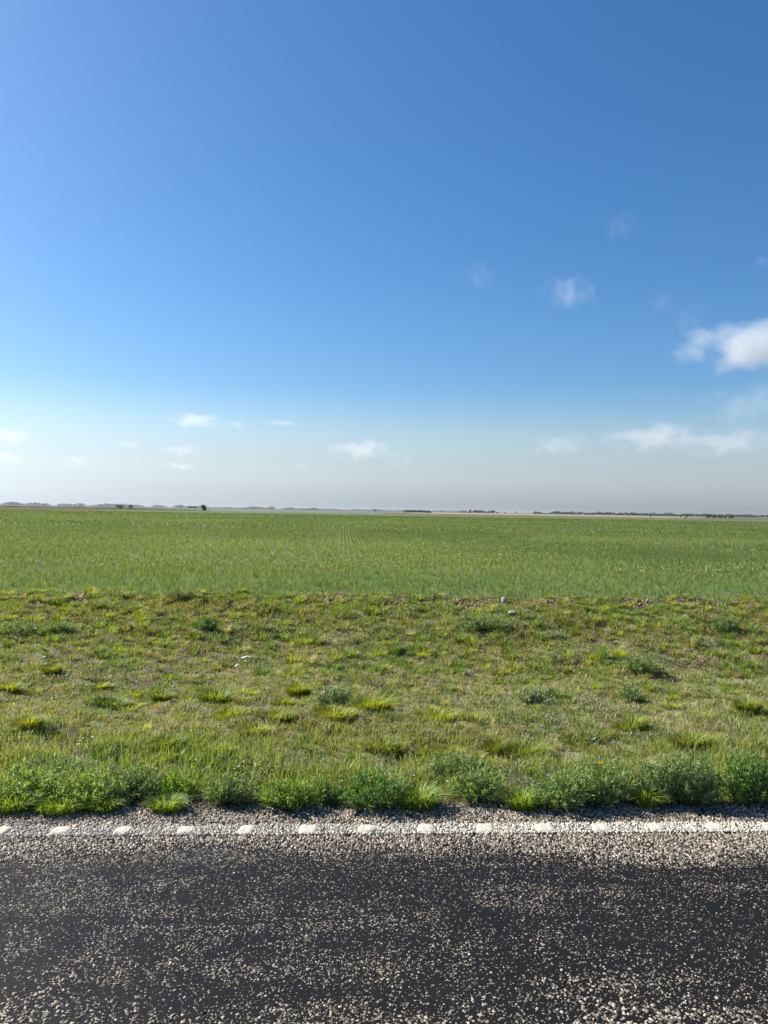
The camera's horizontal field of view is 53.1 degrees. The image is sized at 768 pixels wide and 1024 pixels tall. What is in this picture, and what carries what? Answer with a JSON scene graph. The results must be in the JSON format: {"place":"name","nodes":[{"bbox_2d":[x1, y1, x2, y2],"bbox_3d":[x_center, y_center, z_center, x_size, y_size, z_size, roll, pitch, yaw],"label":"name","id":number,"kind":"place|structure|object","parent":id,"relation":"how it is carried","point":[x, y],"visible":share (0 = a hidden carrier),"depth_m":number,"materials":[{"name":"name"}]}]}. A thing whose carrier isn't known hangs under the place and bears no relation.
{"place":"outdoors","nodes":[
{"label":"outdoors","id":0,"kind":"place"},
{"bbox_2d":[0,506,188,509],"bbox_3d":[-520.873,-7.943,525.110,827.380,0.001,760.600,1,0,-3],"label":"ploughed field","id":1,"kind":"structure","parent":0,"point":[48,508],"depth_m":411.89,"materials":[{"name":"soil"}]},
{"bbox_2d":[3,506,156,508],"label":"scrub","id":2,"kind":"object","parent":1,"relation":"on","point":[78,507],"visible":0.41,"depth_m":571.18,"materials":[{"name":"green plant"}]},
{"bbox_2d":[157,508,408,513],"bbox_3d":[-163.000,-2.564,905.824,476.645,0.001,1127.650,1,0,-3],"label":"fallow field","id":3,"kind":"structure","parent":0,"point":[302,511],"depth_m":665.19,"materials":[{"name":"soil"}]},
{"bbox_2d":[0,802,767,1023],"bbox_3d":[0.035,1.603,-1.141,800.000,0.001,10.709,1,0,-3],"label":"road","id":4,"kind":"structure","parent":0,"point":[498,921],"depth_m":2.92,"materials":[{"name":"black asphalt"}]},
{"bbox_2d":[0,822,759,835],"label":"edge line","id":5,"kind":"object","parent":4,"relation":"on","point":[197,829],"visible":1,"depth_m":3.83,"materials":[{"name":"white paint"}]},
{"bbox_2d":[0,826,10,834],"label":"raised line bump","id":6,"kind":"object","parent":5,"relation":"on","point":[4,830],"visible":1,"depth_m":3.76,"materials":[{"name":"paint"}]},
{"bbox_2d":[49,826,71,834],"bbox_3d":[-1.584,1.559,3.772,0.097,0.010,0.095,1,0,-3],"label":"raised line bump","id":7,"kind":"object","parent":5,"relation":"on","point":[60,830],"visible":1,"depth_m":3.76,"materials":[{"name":"paint"}]},
{"bbox_2d":[113,826,132,833],"bbox_3d":[-1.284,1.564,3.790,0.085,0.010,0.088,1,0,-1],"label":"raised line bump","id":8,"kind":"object","parent":5,"relation":"on","point":[122,829],"visible":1,"depth_m":3.78,"materials":[{"name":"paint"}]},
{"bbox_2d":[176,826,195,833],"bbox_3d":[-0.977,1.569,3.804,0.087,0.009,0.086,1,0,-3],"label":"raised line bump","id":9,"kind":"object","parent":5,"relation":"on","point":[186,829],"visible":1,"depth_m":3.79,"materials":[{"name":"paint"}]},
{"bbox_2d":[236,825,255,833],"bbox_3d":[-0.684,1.574,3.821,0.085,0.008,0.104,1,0,1],"label":"raised line bump","id":10,"kind":"object","parent":5,"relation":"on","point":[247,828],"visible":1,"depth_m":3.81,"materials":[{"name":"paint"}]},
{"bbox_2d":[298,825,317,833],"bbox_3d":[-0.380,1.579,3.835,0.101,0.008,0.106,1,0,1],"label":"raised line bump","id":11,"kind":"object","parent":5,"relation":"on","point":[305,829],"visible":1,"depth_m":3.82,"materials":[{"name":"paint"}]},
{"bbox_2d":[357,825,376,832],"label":"raised line bump","id":12,"kind":"object","parent":5,"relation":"on","point":[364,828],"visible":1,"depth_m":3.84,"materials":[{"name":"paint"}]},
{"bbox_2d":[416,824,433,832],"bbox_3d":[0.207,1.589,3.871,0.086,0.007,0.108,1,0,3],"label":"raised line bump","id":13,"kind":"object","parent":5,"relation":"on","point":[425,827],"visible":1,"depth_m":3.86,"materials":[{"name":"paint"}]},
{"bbox_2d":[476,824,493,831],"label":"raised line bump","id":14,"kind":"object","parent":5,"relation":"on","point":[483,827],"visible":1,"depth_m":3.88,"materials":[{"name":"paint"}]},
{"bbox_2d":[534,823,554,831],"bbox_3d":[0.812,1.598,3.900,0.107,0.010,0.103,1,0,-5],"label":"raised line bump","id":15,"kind":"object","parent":5,"relation":"on","point":[544,827],"visible":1,"depth_m":3.89,"materials":[{"name":"paint"}]},
{"bbox_2d":[591,823,610,830],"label":"raised line bump","id":16,"kind":"object","parent":5,"relation":"on","point":[603,827],"visible":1,"depth_m":3.90,"materials":[{"name":"paint"}]},
{"bbox_2d":[648,823,664,830],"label":"raised line bump","id":17,"kind":"object","parent":5,"relation":"on","point":[655,826],"visible":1,"depth_m":3.92,"materials":[{"name":"paint"}]},
{"bbox_2d":[704,823,724,830],"bbox_3d":[1.699,1.613,3.950,0.104,0.010,0.094,1,0,-4],"label":"raised line bump","id":18,"kind":"object","parent":5,"relation":"on","point":[715,826],"visible":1,"depth_m":3.94,"materials":[{"name":"paint"}]},
{"bbox_2d":[761,822,767,829],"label":"raised line bump","id":19,"kind":"object","parent":5,"relation":"on","point":[765,824],"visible":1,"depth_m":3.97,"materials":[{"name":"paint"}]},
{"bbox_2d":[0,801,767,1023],"bbox_3d":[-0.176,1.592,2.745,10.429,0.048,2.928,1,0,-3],"label":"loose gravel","id":20,"kind":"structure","parent":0,"point":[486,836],"depth_m":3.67,"materials":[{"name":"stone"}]},
{"bbox_2d":[0,586,767,808],"bbox_3d":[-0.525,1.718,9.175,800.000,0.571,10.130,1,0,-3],"label":"verge","id":21,"kind":"structure","parent":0,"point":[563,751],"depth_m":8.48,"materials":[{"name":"green plant"}]},
{"bbox_2d":[0,679,28,695],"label":"grass tuft","id":22,"kind":"object","parent":21,"relation":"on","point":[13,687],"visible":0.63,"depth_m":7.67,"materials":[{"name":"green plant"}]},
{"bbox_2d":[0,618,40,634],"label":"leafy weed","id":23,"kind":"object","parent":21,"relation":"on","point":[28,628],"visible":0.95,"depth_m":10.72,"materials":[{"name":"green plant"}]},
{"bbox_2d":[0,788,42,813],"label":"grass tuft","id":24,"kind":"object","parent":21,"relation":"on","point":[8,805],"visible":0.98,"depth_m":4.01,"materials":[{"name":"green plant"}]},
{"bbox_2d":[5,711,52,731],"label":"grass tuft","id":25,"kind":"object","parent":21,"relation":"on","point":[34,720],"visible":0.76,"depth_m":5.75,"materials":[{"name":"green plant"}]},
{"bbox_2d":[0,761,79,807],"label":"leafy weed","id":26,"kind":"object","parent":21,"relation":"on","point":[36,781],"visible":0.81,"depth_m":4.17,"materials":[{"name":"green plant"}]},
{"bbox_2d":[0,750,98,784],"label":"leafy weed","id":27,"kind":"object","parent":21,"relation":"on","point":[67,759],"visible":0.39,"depth_m":4.57,"materials":[{"name":"green plant"}]},
{"bbox_2d":[36,663,66,675],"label":"grass tuft","id":28,"kind":"object","parent":21,"relation":"on","point":[53,669],"visible":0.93,"depth_m":8.54,"materials":[{"name":"green plant"}]},
{"bbox_2d":[27,792,94,815],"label":"grass tuft","id":29,"kind":"object","parent":21,"relation":"on","point":[60,806],"visible":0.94,"depth_m":3.99,"materials":[{"name":"green plant"}]},
{"bbox_2d":[42,617,79,632],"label":"leafy weed","id":30,"kind":"object","parent":21,"relation":"on","point":[51,626],"visible":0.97,"depth_m":10.78,"materials":[{"name":"green plant"}]},
{"bbox_2d":[39,763,127,806],"bbox_3d":[-1.619,1.475,4.151,0.473,0.207,0.345,1,0,-3],"label":"leafy weed","id":31,"kind":"object","parent":21,"relation":"on","point":[75,788],"visible":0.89,"depth_m":4.12,"materials":[{"name":"green plant"}]},
{"bbox_2d":[89,681,114,691],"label":"grass tuft","id":32,"kind":"object","parent":21,"relation":"on","point":[101,685],"visible":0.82,"depth_m":7.94,"materials":[{"name":"green plant"}]},
{"bbox_2d":[77,793,127,813],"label":"grass tuft","id":33,"kind":"object","parent":21,"relation":"on","point":[106,804],"visible":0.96,"depth_m":4.02,"materials":[{"name":"green plant"}]},
{"bbox_2d":[87,694,135,711],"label":"grass tuft","id":34,"kind":"object","parent":21,"relation":"on","point":[106,702],"visible":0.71,"depth_m":7.03,"materials":[{"name":"green plant"}]},
{"bbox_2d":[93,760,165,802],"bbox_3d":[-1.402,1.486,4.241,0.410,0.226,0.305,1,0,-3],"label":"leafy weed","id":35,"kind":"object","parent":21,"relation":"on","point":[142,786],"visible":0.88,"depth_m":4.22,"materials":[{"name":"green plant"}]},
{"bbox_2d":[143,689,179,702],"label":"grass tuft","id":36,"kind":"object","parent":21,"relation":"on","point":[161,695],"visible":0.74,"depth_m":7.39,"materials":[{"name":"green plant"}]},
{"bbox_2d":[138,731,191,751],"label":"grass tuft","id":37,"kind":"object","parent":21,"relation":"on","point":[158,743],"visible":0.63,"depth_m":5.14,"materials":[{"name":"green plant"}]},
{"bbox_2d":[140,790,193,812],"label":"grass tuft","id":38,"kind":"object","parent":21,"relation":"on","point":[170,805],"visible":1,"depth_m":4.05,"materials":[{"name":"green plant"}]},
{"bbox_2d":[150,771,204,800],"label":"leafy weed","id":39,"kind":"object","parent":21,"relation":"on","point":[182,784],"visible":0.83,"depth_m":4.23,"materials":[{"name":"green plant"}]},
{"bbox_2d":[168,590,196,602],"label":"grass tuft","id":40,"kind":"object","parent":21,"relation":"on","point":[176,597],"visible":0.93,"depth_m":12.72,"materials":[{"name":"green plant"}]},
{"bbox_2d":[188,614,222,630],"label":"leafy weed","id":41,"kind":"object","parent":21,"relation":"on","point":[202,624],"visible":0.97,"depth_m":11.02,"materials":[{"name":"green plant"}]},
{"bbox_2d":[192,686,238,704],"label":"grass tuft","id":42,"kind":"object","parent":21,"relation":"on","point":[210,696],"visible":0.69,"depth_m":7.05,"materials":[{"name":"green plant"}]},
{"bbox_2d":[194,741,241,755],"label":"grass tuft","id":43,"kind":"object","parent":21,"relation":"on","point":[218,749],"visible":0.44,"depth_m":4.98,"materials":[{"name":"green plant"}]},
{"bbox_2d":[209,705,251,721],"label":"grass tuft","id":44,"kind":"object","parent":21,"relation":"on","point":[226,712],"visible":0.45,"depth_m":6.27,"materials":[{"name":"green plant"}]},
{"bbox_2d":[200,769,263,805],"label":"leafy weed","id":45,"kind":"object","parent":21,"relation":"on","point":[222,790],"visible":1,"depth_m":4.15,"materials":[{"name":"green plant"}]},
{"bbox_2d":[235,721,280,737],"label":"grass tuft","id":46,"kind":"object","parent":21,"relation":"on","point":[253,727],"visible":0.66,"depth_m":5.50,"materials":[{"name":"green plant"}]},
{"bbox_2d":[251,707,299,722],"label":"grass tuft","id":47,"kind":"object","parent":21,"relation":"on","point":[287,714],"visible":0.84,"depth_m":6.00,"materials":[{"name":"green plant"}]},
{"bbox_2d":[272,695,301,706],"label":"grass tuft","id":48,"kind":"object","parent":21,"relation":"on","point":[277,701],"visible":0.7,"depth_m":7.07,"materials":[{"name":"green plant"}]},
{"bbox_2d":[254,774,325,810],"bbox_3d":[-0.504,1.500,4.123,0.385,0.192,0.282,1,0,-3],"label":"leafy weed","id":49,"kind":"object","parent":21,"relation":"on","point":[281,794],"visible":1,"depth_m":4.09,"materials":[{"name":"green plant"}]},
{"bbox_2d":[280,681,314,696],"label":"grass tuft","id":50,"kind":"object","parent":21,"relation":"on","point":[297,689],"visible":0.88,"depth_m":7.78,"materials":[{"name":"green plant"}]},
{"bbox_2d":[308,776,346,805],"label":"leafy weed","id":51,"kind":"object","parent":21,"relation":"on","point":[331,796],"visible":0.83,"depth_m":4.18,"materials":[{"name":"green plant"}]},
{"bbox_2d":[310,682,351,706],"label":"leafy weed","id":52,"kind":"object","parent":21,"relation":"on","point":[333,697],"visible":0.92,"depth_m":6.82,"materials":[{"name":"green plant"}]},
{"bbox_2d":[306,701,366,721],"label":"grass tuft","id":53,"kind":"object","parent":21,"relation":"on","point":[334,711],"visible":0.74,"depth_m":6.23,"materials":[{"name":"green plant"}]},
{"bbox_2d":[343,692,402,713],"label":"grass tuft","id":54,"kind":"object","parent":21,"relation":"on","point":[371,703],"visible":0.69,"depth_m":6.62,"materials":[{"name":"green plant"}]},
{"bbox_2d":[334,764,414,811],"bbox_3d":[-0.048,1.482,4.157,0.445,0.243,0.339,1,0,-3],"label":"leafy weed","id":55,"kind":"object","parent":21,"relation":"on","point":[378,789],"visible":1,"depth_m":4.13,"materials":[{"name":"green plant"}]},
{"bbox_2d":[358,736,407,753],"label":"grass tuft","id":56,"kind":"object","parent":21,"relation":"on","point":[379,742],"visible":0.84,"depth_m":5.27,"materials":[{"name":"green plant"}]},
{"bbox_2d":[0,590,766,612],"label":"soil clods","id":57,"kind":"object","parent":21,"relation":"on","point":[403,597],"visible":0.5,"depth_m":13.28,"materials":[{"name":"soil"}]},
{"bbox_2d":[0,590,767,801],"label":"weeds","id":58,"kind":"object","parent":21,"relation":"on","point":[242,660],"visible":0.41,"depth_m":7.22,"materials":[{"name":"green plant"}]},
{"bbox_2d":[386,777,454,810],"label":"grass tuft","id":59,"kind":"object","parent":21,"relation":"on","point":[428,799],"visible":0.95,"depth_m":4.13,"materials":[{"name":"green plant"}]},
{"bbox_2d":[410,707,462,724],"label":"grass tuft","id":60,"kind":"object","parent":21,"relation":"on","point":[439,715],"visible":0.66,"depth_m":6.29,"materials":[{"name":"green plant"}]},
{"bbox_2d":[427,742,468,758],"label":"grass tuft","id":61,"kind":"object","parent":21,"relation":"on","point":[437,747],"visible":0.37,"depth_m":5.30,"materials":[{"name":"green plant"}]},
{"bbox_2d":[423,748,490,779],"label":"leafy weed","id":62,"kind":"object","parent":21,"relation":"on","point":[457,763],"visible":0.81,"depth_m":4.67,"materials":[{"name":"green plant"}]},
{"bbox_2d":[445,765,511,803],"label":"leafy weed","id":63,"kind":"object","parent":21,"relation":"on","point":[473,785],"visible":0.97,"depth_m":4.25,"materials":[{"name":"green plant"}]},
{"bbox_2d":[455,611,513,630],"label":"leafy weed","id":64,"kind":"object","parent":21,"relation":"on","point":[473,622],"visible":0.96,"depth_m":11.43,"materials":[{"name":"green plant"}]},
{"bbox_2d":[478,737,520,754],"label":"grass tuft","id":65,"kind":"object","parent":21,"relation":"on","point":[493,745],"visible":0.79,"depth_m":5.43,"materials":[{"name":"green plant"}]},
{"bbox_2d":[501,597,507,602],"bbox_3d":[2.089,1.532,13.318,0.109,0.138,0.081,1,0,-3],"label":"stone","id":66,"kind":"object","parent":21,"relation":"on","point":[504,600],"visible":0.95,"depth_m":13.29,"materials":[{"name":"white stone"}]},
{"bbox_2d":[498,782,551,810],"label":"grass tuft","id":67,"kind":"object","parent":21,"relation":"on","point":[517,799],"visible":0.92,"depth_m":4.15,"materials":[{"name":"green plant"}]},
{"bbox_2d":[500,738,555,758],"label":"grass tuft","id":68,"kind":"object","parent":21,"relation":"on","point":[525,745],"visible":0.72,"depth_m":5.37,"materials":[{"name":"green plant"}]},
{"bbox_2d":[514,684,552,703],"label":"leafy weed","id":69,"kind":"object","parent":21,"relation":"on","point":[532,696],"visible":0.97,"depth_m":7.13,"materials":[{"name":"green plant"}]},
{"bbox_2d":[540,628,568,639],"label":"leafy weed","id":70,"kind":"object","parent":21,"relation":"on","point":[555,634],"visible":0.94,"depth_m":11.19,"materials":[{"name":"green plant"}]},
{"bbox_2d":[536,686,574,699],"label":"grass tuft","id":71,"kind":"object","parent":21,"relation":"on","point":[550,691],"visible":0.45,"depth_m":7.56,"materials":[{"name":"green plant"}]},
{"bbox_2d":[527,765,595,811],"bbox_3d":[0.959,1.499,4.191,0.394,0.242,0.319,1,0,-3],"label":"leafy weed","id":72,"kind":"object","parent":21,"relation":"on","point":[565,795],"visible":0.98,"depth_m":4.15,"materials":[{"name":"green plant"}]},
{"bbox_2d":[560,751,639,806],"bbox_3d":[1.205,1.480,4.274,0.441,0.288,0.345,1,0,-30],"label":"leafy weed","id":73,"kind":"object","parent":21,"relation":"on","point":[595,784],"visible":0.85,"depth_m":4.23,"materials":[{"name":"green plant"}]},
{"bbox_2d":[605,714,655,732],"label":"grass tuft","id":74,"kind":"object","parent":21,"relation":"on","point":[634,722],"visible":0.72,"depth_m":5.92,"materials":[{"name":"green plant"}]},
{"bbox_2d":[613,684,647,704],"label":"leafy weed","id":75,"kind":"object","parent":21,"relation":"on","point":[638,697],"visible":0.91,"depth_m":7.80,"materials":[{"name":"green plant"}]},
{"bbox_2d":[620,654,659,673],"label":"leafy weed","id":76,"kind":"object","parent":21,"relation":"on","point":[640,665],"visible":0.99,"depth_m":9.36,"materials":[{"name":"green plant"}]},
{"bbox_2d":[624,780,672,807],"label":"grass tuft","id":77,"kind":"object","parent":21,"relation":"on","point":[642,798],"visible":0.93,"depth_m":4.20,"materials":[{"name":"green plant"}]},
{"bbox_2d":[634,752,687,804],"bbox_3d":[1.543,1.480,4.287,0.313,0.300,0.258,1,0,-3],"label":"leafy weed","id":78,"kind":"object","parent":21,"relation":"on","point":[660,778],"visible":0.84,"depth_m":4.26,"materials":[{"name":"green plant"}]},
{"bbox_2d":[651,742,723,806],"bbox_3d":[1.693,1.456,4.281,0.403,0.353,0.297,1,0,-3],"label":"leafy weed","id":79,"kind":"object","parent":21,"relation":"on","point":[698,784],"visible":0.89,"depth_m":4.23,"materials":[{"name":"green plant"}]},
{"bbox_2d":[661,728,721,750],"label":"grass tuft","id":80,"kind":"object","parent":21,"relation":"on","point":[681,739],"visible":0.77,"depth_m":5.32,"materials":[{"name":"green plant"}]},
{"bbox_2d":[708,612,739,633],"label":"leafy weed","id":81,"kind":"object","parent":21,"relation":"on","point":[726,625],"visible":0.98,"depth_m":11.70,"materials":[{"name":"green plant"}]},
{"bbox_2d":[712,746,767,806],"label":"leafy weed","id":82,"kind":"object","parent":21,"relation":"on","point":[753,781],"visible":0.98,"depth_m":4.27,"materials":[{"name":"green plant"}]},
{"bbox_2d":[725,696,766,713],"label":"grass tuft","id":83,"kind":"object","parent":21,"relation":"on","point":[748,704],"visible":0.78,"depth_m":6.89,"materials":[{"name":"green plant"}]},
{"bbox_2d":[0,509,767,600],"bbox_3d":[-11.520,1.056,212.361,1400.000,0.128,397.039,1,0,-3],"label":"crop field","id":84,"kind":"structure","parent":0,"point":[487,593],"depth_m":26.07,"materials":[{"name":"green plant"}]},
{"bbox_2d":[315,580,329,586],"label":"leafy weed","id":85,"kind":"object","parent":84,"relation":"on","point":[324,581],"visible":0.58,"depth_m":16.05,"materials":[{"name":"green plant"}]},
{"bbox_2d":[0,534,767,580],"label":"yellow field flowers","id":86,"kind":"object","parent":84,"relation":"on","point":[459,560],"visible":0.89,"depth_m":20.96,"materials":[{"name":"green plant"}]},
{"bbox_2d":[0,504,767,519],"bbox_3d":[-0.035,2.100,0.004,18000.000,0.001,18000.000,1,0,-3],"label":"ground","id":87,"kind":"structure","parent":0,"point":[766,518],"depth_m":2021.58,"materials":[{"name":"green plant"}]},
{"bbox_2d":[1,501,319,509],"bbox_3d":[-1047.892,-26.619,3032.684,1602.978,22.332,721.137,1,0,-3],"label":"distant wood","id":88,"kind":"object","parent":87,"relation":"on","point":[102,505],"visible":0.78,"depth_m":3091.32,"materials":[{"name":"green plant"}]},
{"bbox_2d":[303,508,489,512],"bbox_3d":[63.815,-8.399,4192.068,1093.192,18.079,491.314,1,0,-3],"label":"distant wood","id":89,"kind":"object","parent":87,"relation":"on","point":[390,510],"visible":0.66,"depth_m":4134.68,"materials":[{"name":"green plant"}]},
{"bbox_2d":[640,512,753,516],"bbox_3d":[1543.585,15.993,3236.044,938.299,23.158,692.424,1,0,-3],"label":"distant wood","id":90,"kind":"object","parent":87,"relation":"on","point":[694,514],"visible":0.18,"depth_m":3266.19,"materials":[{"name":"green plant"}]},
{"bbox_2d":[0,0,767,516],"label":"sky","id":91,"kind":"structure","parent":0,"point":[501,256],"materials":[{"name":"blue"}]},
{"bbox_2d":[411,512,695,517],"bbox_3d":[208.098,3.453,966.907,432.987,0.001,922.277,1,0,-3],"label":"stubble field","id":92,"kind":"structure","parent":0,"point":[547,515],"depth_m":752.54,"materials":[{"name":"beige plant"}]},
{"bbox_2d":[384,513,765,519],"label":"red soil strip","id":93,"kind":"object","parent":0,"point":[568,516],"visible":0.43,"depth_m":430.84,"materials":[{"name":"brown soil"}]}
]}

